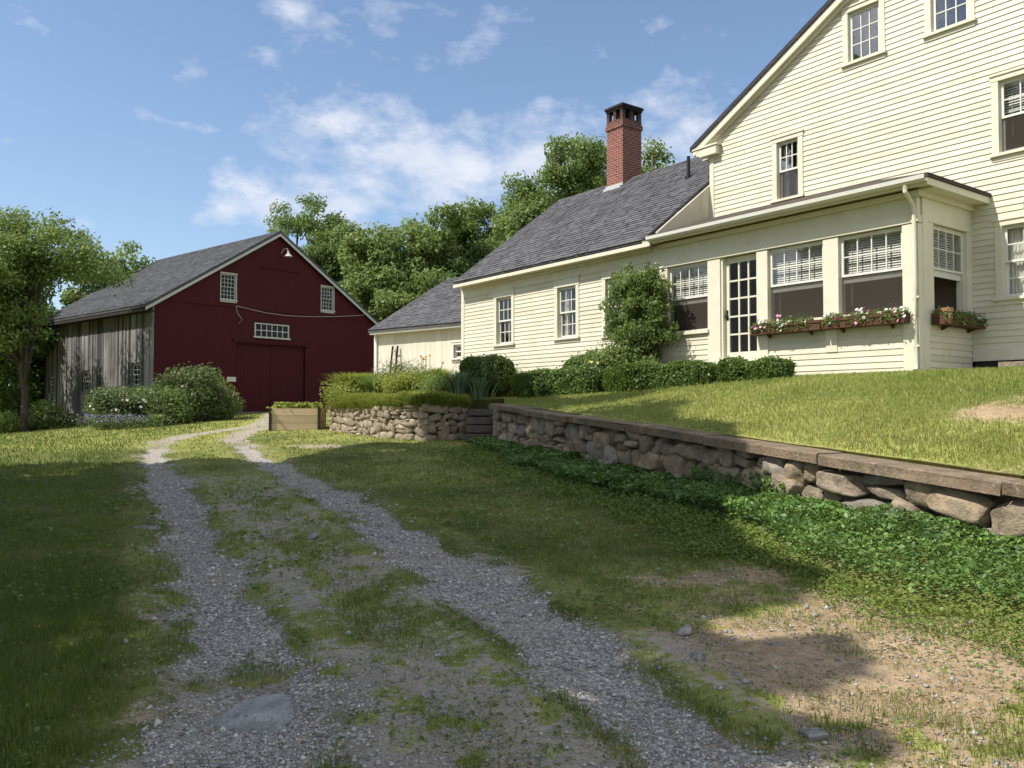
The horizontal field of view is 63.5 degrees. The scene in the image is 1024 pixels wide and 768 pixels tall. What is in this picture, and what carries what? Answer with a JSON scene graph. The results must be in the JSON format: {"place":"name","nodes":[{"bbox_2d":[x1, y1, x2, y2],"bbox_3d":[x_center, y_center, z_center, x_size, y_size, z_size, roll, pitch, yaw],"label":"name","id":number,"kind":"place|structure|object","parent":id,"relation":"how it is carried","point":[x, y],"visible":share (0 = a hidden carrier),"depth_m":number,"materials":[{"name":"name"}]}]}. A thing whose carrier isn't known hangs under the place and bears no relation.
{"place":"outdoors","nodes":[
{"label":"outdoors","id":0,"kind":"place"},
{"bbox_2d":[0,0,827,385],"label":"sky","id":1,"kind":"structure","parent":0,"point":[172,127],"materials":[{"name":"blue"}]},
{"bbox_2d":[0,408,1023,767],"bbox_3d":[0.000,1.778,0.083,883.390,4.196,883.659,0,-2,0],"label":"ground","id":2,"kind":"structure","parent":0,"point":[698,676],"depth_m":5.16,"materials":[{"name":"brown soil"}]},
{"bbox_2d":[0,271,30,407],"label":"broadleaf tree","id":3,"kind":"object","parent":2,"relation":"on","point":[2,358],"visible":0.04,"depth_m":38.38,"materials":[{"name":"green plant"}]},
{"bbox_2d":[0,409,32,433],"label":"fern clump","id":4,"kind":"object","parent":2,"relation":"on","point":[10,423],"visible":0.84,"depth_m":35.45,"materials":[{"name":"green plant"}]},
{"bbox_2d":[0,369,33,396],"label":"woods","id":5,"kind":"object","parent":2,"relation":"on","point":[10,383],"depth_m":73.44,"materials":[{"name":"green plant"}]},
{"bbox_2d":[0,279,62,430],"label":"broadleaf tree","id":6,"kind":"object","parent":2,"relation":"on","point":[42,348],"visible":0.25,"depth_m":42.81,"materials":[{"name":"green plant"}]},
{"bbox_2d":[4,309,58,399],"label":"broadleaf tree","id":7,"kind":"object","parent":2,"relation":"on","point":[40,366],"visible":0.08,"depth_m":44.74,"materials":[{"name":"green plant"}]},
{"bbox_2d":[28,399,77,430],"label":"hydrangea","id":8,"kind":"object","parent":2,"relation":"on","point":[41,414],"visible":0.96,"depth_m":36.16,"materials":[{"name":"green plant"}]},
{"bbox_2d":[0,204,135,431],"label":"broadleaf tree","id":9,"kind":"object","parent":2,"relation":"on","point":[28,260],"visible":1,"depth_m":33.98,"materials":[{"name":"green plant"}]},
{"bbox_2d":[58,237,156,372],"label":"broadleaf tree","id":10,"kind":"object","parent":2,"relation":"on","point":[68,296],"visible":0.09,"depth_m":47.18,"materials":[{"name":"green plant"}]},
{"bbox_2d":[51,414,183,428],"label":"lavender","id":11,"kind":"object","parent":2,"relation":"on","point":[124,418],"visible":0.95,"depth_m":28.05,"materials":[{"name":"purple plant"}]},
{"bbox_2d":[82,383,173,430],"bbox_3d":[-13.688,0.841,29.624,2.968,1.758,2.877,1,-2,-40],"label":"rose bush","id":12,"kind":"object","parent":2,"relation":"on","point":[122,401],"visible":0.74,"depth_m":28.89,"materials":[{"name":"green plant"}]},
{"bbox_2d":[133,525,161,530],"bbox_3d":[-3.774,1.493,8.557,0.296,0.059,0.113,0,-2,-13],"label":"rock","id":13,"kind":"object","parent":2,"relation":"on","point":[153,527],"visible":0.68,"depth_m":8.54,"materials":[{"name":"grey stone"}]},
{"bbox_2d":[143,413,171,426],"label":"daylily","id":14,"kind":"object","parent":2,"relation":"on","point":[160,418],"visible":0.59,"depth_m":28.47,"materials":[{"name":"green plant"}]},
{"bbox_2d":[126,384,195,425],"bbox_3d":[-13.190,0.800,30.319,2.985,1.734,2.802,0,-2,0],"label":"rose bush","id":15,"kind":"object","parent":2,"relation":"on","point":[180,411],"visible":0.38,"depth_m":30.07,"materials":[{"name":"green plant"}]},
{"bbox_2d":[150,361,233,423],"bbox_3d":[-12.330,0.362,31.866,2.686,2.501,2.775,-1,-2,19],"label":"rose bush","id":16,"kind":"object","parent":2,"relation":"on","point":[187,380],"visible":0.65,"depth_m":31.49,"materials":[{"name":"green plant"}]},
{"bbox_2d":[40,231,378,425],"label":"barn","id":17,"kind":"structure","parent":2,"relation":"on","point":[262,322],"depth_m":40.40,"materials":[{"name":"red wood"}]},
{"bbox_2d":[47,375,54,392],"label":"window","id":18,"kind":"structure","parent":17,"relation":"in","point":[50,377],"depth_m":43.26,"materials":[{"name":"white paint"}]},
{"bbox_2d":[80,370,88,390],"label":"window","id":19,"kind":"structure","parent":17,"relation":"in","point":[83,372],"depth_m":40.66,"materials":[{"name":"white paint"}]},
{"bbox_2d":[131,362,140,384],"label":"window","id":20,"kind":"structure","parent":17,"relation":"in","point":[133,365],"depth_m":37.25,"materials":[{"name":"white paint"}]},
{"bbox_2d":[219,271,237,302],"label":"window","id":21,"kind":"structure","parent":17,"relation":"in","point":[230,300],"depth_m":38.92,"materials":[{"name":"white paint"}]},
{"bbox_2d":[235,342,270,411],"bbox_3d":[-12.606,-0.382,39.786,0.031,3.430,2.262,-1,-2,40],"label":"door","id":22,"kind":"structure","parent":17,"relation":"in","point":[252,360],"depth_m":39.93,"materials":[{"name":"red wood"}]},
{"bbox_2d":[253,322,290,339],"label":"transom window","id":23,"kind":"structure","parent":17,"relation":"in","point":[255,323],"depth_m":40.58,"materials":[{"name":"white paint"}]},
{"bbox_2d":[261,266,299,296],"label":"hay door","id":24,"kind":"structure","parent":17,"relation":"in","point":[278,281],"depth_m":40.98,"materials":[{"name":"red wood"}]},
{"bbox_2d":[270,345,304,407],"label":"door","id":25,"kind":"structure","parent":17,"relation":"in","point":[287,367],"depth_m":41.40,"materials":[{"name":"red wood"}]},
{"bbox_2d":[320,285,334,313],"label":"window","id":26,"kind":"structure","parent":17,"relation":"in","point":[332,288],"depth_m":43.28,"materials":[{"name":"white paint"}]},
{"bbox_2d":[193,375,245,420],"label":"rose bush","id":27,"kind":"object","parent":2,"relation":"on","point":[235,403],"visible":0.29,"depth_m":32.53,"materials":[{"name":"green plant"}]},
{"bbox_2d":[208,693,295,733],"bbox_3d":[-1.212,1.590,3.962,0.411,0.146,0.347,0,-2,0],"label":"slab rock","id":28,"kind":"object","parent":2,"relation":"on","point":[277,708],"visible":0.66,"depth_m":3.88,"materials":[{"name":"grey stone"}]},
{"bbox_2d":[266,401,327,430],"bbox_3d":[-6.424,1.006,24.812,1.670,1.007,1.702,0,-2,-7],"label":"planter","id":29,"kind":"object","parent":2,"relation":"on","point":[299,415],"visible":1,"depth_m":24.09,"materials":[{"name":"brown wood"}]},
{"bbox_2d":[291,596,303,600],"bbox_3d":[-1.500,1.522,5.780,0.099,0.069,0.138,0,-2,0],"label":"rock","id":30,"kind":"object","parent":2,"relation":"on","point":[295,598],"visible":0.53,"depth_m":5.78,"materials":[{"name":"grey stone"}]},
{"bbox_2d":[263,192,343,281],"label":"broadleaf tree","id":31,"kind":"object","parent":2,"relation":"on","point":[286,223],"visible":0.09,"depth_m":57.81,"materials":[{"name":"green plant"}]},
{"bbox_2d":[307,533,319,539],"bbox_3d":[-1.950,1.495,8.111,0.120,0.068,0.158,0,-2,0],"label":"rock","id":32,"kind":"object","parent":2,"relation":"on","point":[311,536],"visible":0.98,"depth_m":8.07,"materials":[{"name":"grey stone"}]},
{"bbox_2d":[303,210,363,284],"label":"broadleaf tree","id":33,"kind":"object","parent":2,"relation":"on","point":[323,254],"visible":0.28,"depth_m":55.75,"materials":[{"name":"green plant"}]},
{"bbox_2d":[339,279,375,316],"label":"broadleaf tree","id":34,"kind":"object","parent":2,"relation":"on","point":[344,284],"depth_m":52.67,"materials":[{"name":"green plant"}]},
{"bbox_2d":[337,221,430,321],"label":"broadleaf tree","id":35,"kind":"object","parent":2,"relation":"on","point":[373,259],"visible":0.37,"depth_m":50.79,"materials":[{"name":"green plant"}]},
{"bbox_2d":[329,404,472,440],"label":"stone wall","id":36,"kind":"structure","parent":2,"relation":"on","point":[422,422],"depth_m":20.49,"materials":[{"name":"grey stone"}]},
{"bbox_2d":[370,265,453,316],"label":"broadleaf tree","id":37,"kind":"object","parent":2,"relation":"on","point":[392,299],"visible":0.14,"depth_m":49.08,"materials":[{"name":"green plant"}]},
{"bbox_2d":[394,201,472,290],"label":"broadleaf tree","id":38,"kind":"object","parent":2,"relation":"on","point":[427,243],"visible":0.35,"depth_m":53.22,"materials":[{"name":"green plant"}]},
{"bbox_2d":[423,270,461,289],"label":"broadleaf tree","id":39,"kind":"object","parent":2,"relation":"on","point":[436,283],"depth_m":47.83,"materials":[{"name":"green plant"}]},
{"bbox_2d":[368,277,563,375],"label":"shed","id":40,"kind":"structure","parent":2,"relation":"on","point":[426,323],"depth_m":28.44,"materials":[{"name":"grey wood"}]},
{"bbox_2d":[450,341,460,361],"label":"window","id":41,"kind":"structure","parent":40,"relation":"in","point":[457,344],"depth_m":27.00,"materials":[{"name":"white paint"}]},
{"bbox_2d":[442,196,507,276],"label":"broadleaf tree","id":42,"kind":"object","parent":2,"relation":"on","point":[476,249],"visible":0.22,"depth_m":56.61,"materials":[{"name":"green plant"}]},
{"bbox_2d":[465,409,494,442],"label":"stone steps","id":43,"kind":"structure","parent":2,"relation":"on","point":[479,427],"depth_m":19.96,"materials":[{"name":"grey stone"}]},
{"bbox_2d":[0,434,1022,767],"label":"weeds","id":44,"kind":"object","parent":2,"relation":"on","point":[444,518],"visible":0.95,"depth_m":5.64,"materials":[{"name":"green plant"}]},
{"bbox_2d":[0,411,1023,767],"bbox_3d":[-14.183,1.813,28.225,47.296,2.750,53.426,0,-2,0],"label":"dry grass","id":45,"kind":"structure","parent":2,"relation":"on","point":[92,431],"depth_m":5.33,"materials":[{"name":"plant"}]},
{"bbox_2d":[488,190,545,238],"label":"broadleaf tree","id":46,"kind":"object","parent":2,"relation":"on","point":[502,199],"depth_m":58.21,"materials":[{"name":"green plant"}]},
{"bbox_2d":[499,194,558,245],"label":"broadleaf tree","id":47,"kind":"object","parent":2,"relation":"on","point":[527,213],"visible":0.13,"depth_m":48.52,"materials":[{"name":"green plant"}]},
{"bbox_2d":[68,493,1019,767],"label":"twigs","id":48,"kind":"object","parent":2,"relation":"on","point":[528,687],"visible":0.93,"depth_m":3.92,"materials":[{"name":"brown wood"}]},
{"bbox_2d":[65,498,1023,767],"bbox_3d":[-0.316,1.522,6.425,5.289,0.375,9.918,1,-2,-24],"label":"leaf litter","id":49,"kind":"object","parent":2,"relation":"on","point":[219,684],"visible":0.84,"depth_m":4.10,"materials":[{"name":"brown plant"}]},
{"bbox_2d":[490,132,606,240],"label":"broadleaf tree","id":50,"kind":"object","parent":2,"relation":"on","point":[582,174],"visible":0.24,"depth_m":48.30,"materials":[{"name":"green plant"}]},
{"bbox_2d":[641,135,675,173],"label":"broadleaf tree","id":51,"kind":"object","parent":2,"relation":"on","point":[654,156],"visible":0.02,"depth_m":54.86,"materials":[{"name":"green plant"}]},
{"bbox_2d":[675,624,692,635],"bbox_3d":[1.063,1.528,5.107,0.095,0.077,0.150,-1,-2,22],"label":"rock","id":52,"kind":"object","parent":2,"relation":"on","point":[686,630],"visible":0.86,"depth_m":5.07,"materials":[{"name":"grey stone"}]},
{"bbox_2d":[688,651,705,661],"bbox_3d":[1.030,1.532,4.618,0.097,0.068,0.110,1,-2,-25],"label":"rock","id":53,"kind":"object","parent":2,"relation":"on","point":[693,655],"visible":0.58,"depth_m":4.59,"materials":[{"name":"grey stone"}]},
{"bbox_2d":[425,445,1023,667],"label":"clover","id":54,"kind":"object","parent":2,"relation":"on","point":[701,540],"visible":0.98,"depth_m":7.37,"materials":[{"name":"green plant"}]},
{"bbox_2d":[732,671,741,676],"bbox_3d":[1.183,1.542,4.376,0.063,0.040,0.054,-1,-2,26],"label":"rock","id":55,"kind":"object","parent":2,"relation":"on","point":[738,674],"visible":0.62,"depth_m":4.36,"materials":[{"name":"grey stone"}]},
{"bbox_2d":[468,436,1023,615],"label":"ground cover","id":56,"kind":"object","parent":2,"relation":"on","point":[626,478],"visible":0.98,"depth_m":7.00,"materials":[{"name":"green plant"}]},
{"bbox_2d":[489,403,1023,560],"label":"stone wall","id":57,"kind":"structure","parent":2,"relation":"on","point":[993,503],"depth_m":8.55,"materials":[{"name":"grey stone"}]},
{"bbox_2d":[687,465,794,504],"bbox_3d":[2.542,1.135,9.400,0.168,0.336,2.024,1,-2,-20],"label":"ivy","id":58,"kind":"object","parent":57,"relation":"attached to","point":[766,482],"visible":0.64,"depth_m":9.18,"materials":[{"name":"green plant"}]},
{"bbox_2d":[769,642,782,645],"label":"rock","id":59,"kind":"object","parent":2,"relation":"on","point":[776,643],"visible":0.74,"depth_m":4.84,"materials":[{"name":"grey stone"}]},
{"bbox_2d":[798,727,827,741],"bbox_3d":[1.327,1.549,3.635,0.108,0.050,0.108,0,-2,0],"label":"rock","id":60,"kind":"object","parent":2,"relation":"on","point":[815,734],"visible":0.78,"depth_m":3.61,"materials":[{"name":"grey stone"}]},
{"bbox_2d":[0,407,1023,767],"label":"grass","id":61,"kind":"structure","parent":0,"point":[38,691],"depth_m":5.95,"materials":[{"name":"green plant"}]},
{"bbox_2d":[0,455,1023,767],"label":"gravel","id":62,"kind":"structure","parent":0,"point":[558,635],"depth_m":4.51,"materials":[{"name":"grey gravel"}]},
{"bbox_2d":[359,365,1023,478],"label":"lawn","id":63,"kind":"structure","parent":0,"point":[994,410],"depth_m":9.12,"materials":[{"name":"green plant"}]},
{"bbox_2d":[322,372,373,389],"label":"daylily","id":64,"kind":"object","parent":63,"relation":"on","point":[342,379],"visible":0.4,"depth_m":24.20,"materials":[{"name":"green plant"}]},
{"bbox_2d":[345,372,387,392],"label":"daylily","id":65,"kind":"object","parent":63,"relation":"on","point":[362,378],"visible":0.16,"depth_m":23.83,"materials":[{"name":"green plant"}]},
{"bbox_2d":[352,374,387,393],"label":"daylily","id":66,"kind":"object","parent":63,"relation":"on","point":[370,383],"visible":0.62,"depth_m":22.95,"materials":[{"name":"green plant"}]},
{"bbox_2d":[390,346,398,371],"bbox_3d":[-4.139,-0.246,28.623,0.328,2.157,0.318,-1,-2,40],"label":"ladder","id":67,"kind":"object","parent":63,"relation":"on","point":[392,351],"visible":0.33,"depth_m":28.72,"materials":[{"name":"white wood"}]},
{"bbox_2d":[369,356,430,386],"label":"border perennial","id":68,"kind":"object","parent":63,"relation":"on","point":[396,366],"visible":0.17,"depth_m":23.37,"materials":[{"name":"green plant"}]},
{"bbox_2d":[321,390,478,412],"bbox_3d":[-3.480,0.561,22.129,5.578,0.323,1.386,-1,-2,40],"label":"sod bank","id":69,"kind":"structure","parent":63,"relation":"on","point":[425,402],"depth_m":20.68,"materials":[{"name":"green plant"}]},
{"bbox_2d":[319,377,365,400],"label":"border perennial","id":70,"kind":"object","parent":69,"relation":"on","point":[345,389],"visible":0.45,"depth_m":23.68,"materials":[{"name":"green plant"}]},
{"bbox_2d":[374,365,426,392],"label":"border perennial","id":71,"kind":"object","parent":63,"relation":"on","point":[399,385],"visible":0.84,"depth_m":22.18,"materials":[{"name":"green plant"}]},
{"bbox_2d":[407,354,459,385],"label":"daylily","id":72,"kind":"object","parent":63,"relation":"on","point":[421,356],"visible":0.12,"depth_m":22.83,"materials":[{"name":"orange plant"}]},
{"bbox_2d":[412,371,457,390],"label":"border perennial","id":73,"kind":"object","parent":63,"relation":"on","point":[437,383],"visible":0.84,"depth_m":21.19,"materials":[{"name":"green plant"}]},
{"bbox_2d":[420,367,456,388],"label":"daylily","id":74,"kind":"object","parent":63,"relation":"on","point":[432,370],"visible":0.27,"depth_m":21.97,"materials":[{"name":"green plant"}]},
{"bbox_2d":[436,370,476,394],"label":"iris","id":75,"kind":"object","parent":63,"relation":"on","point":[459,384],"visible":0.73,"depth_m":21.05,"materials":[{"name":"green plant"}]},
{"bbox_2d":[462,376,503,399],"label":"iris","id":76,"kind":"object","parent":63,"relation":"on","point":[479,390],"visible":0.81,"depth_m":20.93,"materials":[{"name":"green plant"}]},
{"bbox_2d":[456,353,516,392],"bbox_3d":[-0.640,-0.281,21.759,1.419,1.062,1.819,1,-2,-37],"label":"round bush","id":77,"kind":"object","parent":63,"relation":"on","point":[501,368],"visible":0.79,"depth_m":21.18,"materials":[{"name":"green plant"}]},
{"bbox_2d":[494,370,518,396],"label":"border perennial","id":78,"kind":"object","parent":63,"relation":"on","point":[508,393],"visible":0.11,"depth_m":21.68,"materials":[{"name":"green plant"}]},
{"bbox_2d":[509,364,608,397],"bbox_3d":[1.057,-0.046,19.115,1.029,0.801,3.178,1,-2,-37],"label":"hedge","id":79,"kind":"object","parent":63,"relation":"on","point":[556,381],"visible":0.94,"depth_m":18.60,"materials":[{"name":"green plant"}]},
{"bbox_2d":[559,350,599,366],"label":"round bush","id":80,"kind":"object","parent":63,"relation":"on","point":[574,361],"visible":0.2,"depth_m":19.34,"materials":[{"name":"green plant"}]},
{"bbox_2d":[580,340,622,390],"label":"flowering bush","id":81,"kind":"object","parent":63,"relation":"on","point":[605,361],"visible":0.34,"depth_m":18.37,"materials":[{"name":"green plant"}]},
{"bbox_2d":[598,260,682,365],"bbox_3d":[2.697,-1.250,18.029,1.021,2.953,2.270,1,-2,-37],"label":"climbing shrub","id":82,"kind":"object","parent":63,"relation":"on","point":[636,294],"visible":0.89,"depth_m":17.80,"materials":[{"name":"green plant"}]},
{"bbox_2d":[601,357,720,391],"bbox_3d":[2.958,-0.180,16.652,0.927,0.716,3.117,1,-2,-37],"label":"hedge","id":83,"kind":"object","parent":63,"relation":"on","point":[642,375],"visible":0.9,"depth_m":16.25,"materials":[{"name":"green plant"}]},
{"bbox_2d":[452,0,1023,375],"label":"farmhouse","id":84,"kind":"object","parent":63,"relation":"on","point":[852,155],"visible":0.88,"depth_m":16.16,"materials":[{"name":"beige paint"}]},
{"bbox_2d":[492,286,514,349],"bbox_3d":[-0.175,-1.799,22.846,0.237,1.660,0.990,1,-2,-37],"label":"window","id":85,"kind":"structure","parent":84,"relation":"in","point":[508,293],"depth_m":22.94,"materials":[{"name":"beige paint"}]},
{"bbox_2d":[552,274,579,343],"bbox_3d":[1.423,-1.850,20.726,0.267,1.640,1.000,1,-2,-37],"label":"window","id":86,"kind":"structure","parent":84,"relation":"in","point":[570,282],"depth_m":20.90,"materials":[{"name":"beige paint"}]},
{"bbox_2d":[600,261,647,341],"bbox_3d":[2.627,-1.868,19.085,0.237,1.700,1.530,1,-2,-37],"label":"window","id":87,"kind":"structure","parent":84,"relation":"in","point":[605,274],"depth_m":19.53,"materials":[{"name":"beige paint"}]},
{"bbox_2d":[669,261,707,331],"bbox_3d":[3.814,-1.831,17.605,0.160,1.420,1.110,1,-2,-37],"label":"window","id":88,"kind":"structure","parent":84,"relation":"in","point":[691,313],"depth_m":17.60,"materials":[{"name":"beige paint"}]},
{"bbox_2d":[725,253,756,360],"bbox_3d":[4.594,-1.503,16.500,0.100,2.120,0.840,1,-2,-37],"label":"door","id":89,"kind":"structure","parent":84,"relation":"in","point":[750,355],"depth_m":16.59,"materials":[{"name":"beige paint"}]},
{"bbox_2d":[749,314,823,337],"bbox_3d":[5.099,-1.100,15.403,0.415,0.432,1.520,1,-2,-37],"label":"window box","id":90,"kind":"object","parent":84,"relation":"attached to","point":[810,325],"visible":1,"depth_m":15.35,"materials":[{"name":"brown wood"}]},
{"bbox_2d":[770,129,804,203],"bbox_3d":[5.964,-4.606,17.791,0.267,1.500,0.820,1,-2,-37],"label":"window","id":91,"kind":"structure","parent":84,"relation":"in","point":[787,184],"depth_m":17.84,"materials":[{"name":"beige paint"}]},
{"bbox_2d":[769,241,822,320],"bbox_3d":[5.374,-1.886,15.513,0.160,1.410,1.190,1,-2,-37],"label":"window","id":92,"kind":"structure","parent":84,"relation":"in","point":[798,298],"depth_m":15.52,"materials":[{"name":"beige paint"}]},
{"bbox_2d":[840,0,886,71],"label":"window","id":93,"kind":"structure","parent":84,"relation":"in","point":[847,13],"depth_m":16.49,"materials":[{"name":"beige paint"}]},
{"bbox_2d":[820,303,909,332],"bbox_3d":[6.042,-1.127,14.168,0.441,0.414,1.568,1,-2,-37],"label":"window box","id":94,"kind":"object","parent":84,"relation":"attached to","point":[890,318],"visible":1,"depth_m":14.06,"materials":[{"name":"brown wood"}]},
{"bbox_2d":[840,226,902,315],"bbox_3d":[6.258,-1.921,14.325,0.160,1.410,1.170,1,-2,-37],"label":"window","id":95,"kind":"structure","parent":84,"relation":"in","point":[872,289],"depth_m":14.33,"materials":[{"name":"beige paint"}]},
{"bbox_2d":[933,225,964,311],"bbox_3d":[7.453,-1.931,14.313,1.180,1.490,0.160,1,-2,-37],"label":"window","id":96,"kind":"structure","parent":84,"relation":"in","point":[958,275],"depth_m":14.50,"materials":[{"name":"beige paint"}]},
{"bbox_2d":[922,0,976,42],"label":"window","id":97,"kind":"structure","parent":84,"relation":"in","point":[931,33],"depth_m":15.18,"materials":[{"name":"beige paint"}]},
{"bbox_2d":[931,304,988,332],"bbox_3d":[7.683,-1.135,14.143,1.723,0.468,0.442,1,-2,-37],"label":"window box","id":98,"kind":"object","parent":84,"relation":"attached to","point":[945,317],"visible":1,"depth_m":13.88,"materials":[{"name":"brown wood"}]},
{"bbox_2d":[988,66,1023,162],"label":"window","id":99,"kind":"structure","parent":84,"relation":"in","point":[1007,130],"depth_m":14.32,"materials":[{"name":"beige paint"}]},
{"bbox_2d":[992,215,1023,305],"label":"window","id":100,"kind":"structure","parent":84,"relation":"in","point":[1009,274],"depth_m":14.26,"materials":[{"name":"beige paint"}]},
{"bbox_2d":[714,355,797,382],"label":"hedge","id":101,"kind":"object","parent":63,"relation":"on","point":[742,368],"visible":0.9,"depth_m":14.53,"materials":[{"name":"green plant"}]}
]}

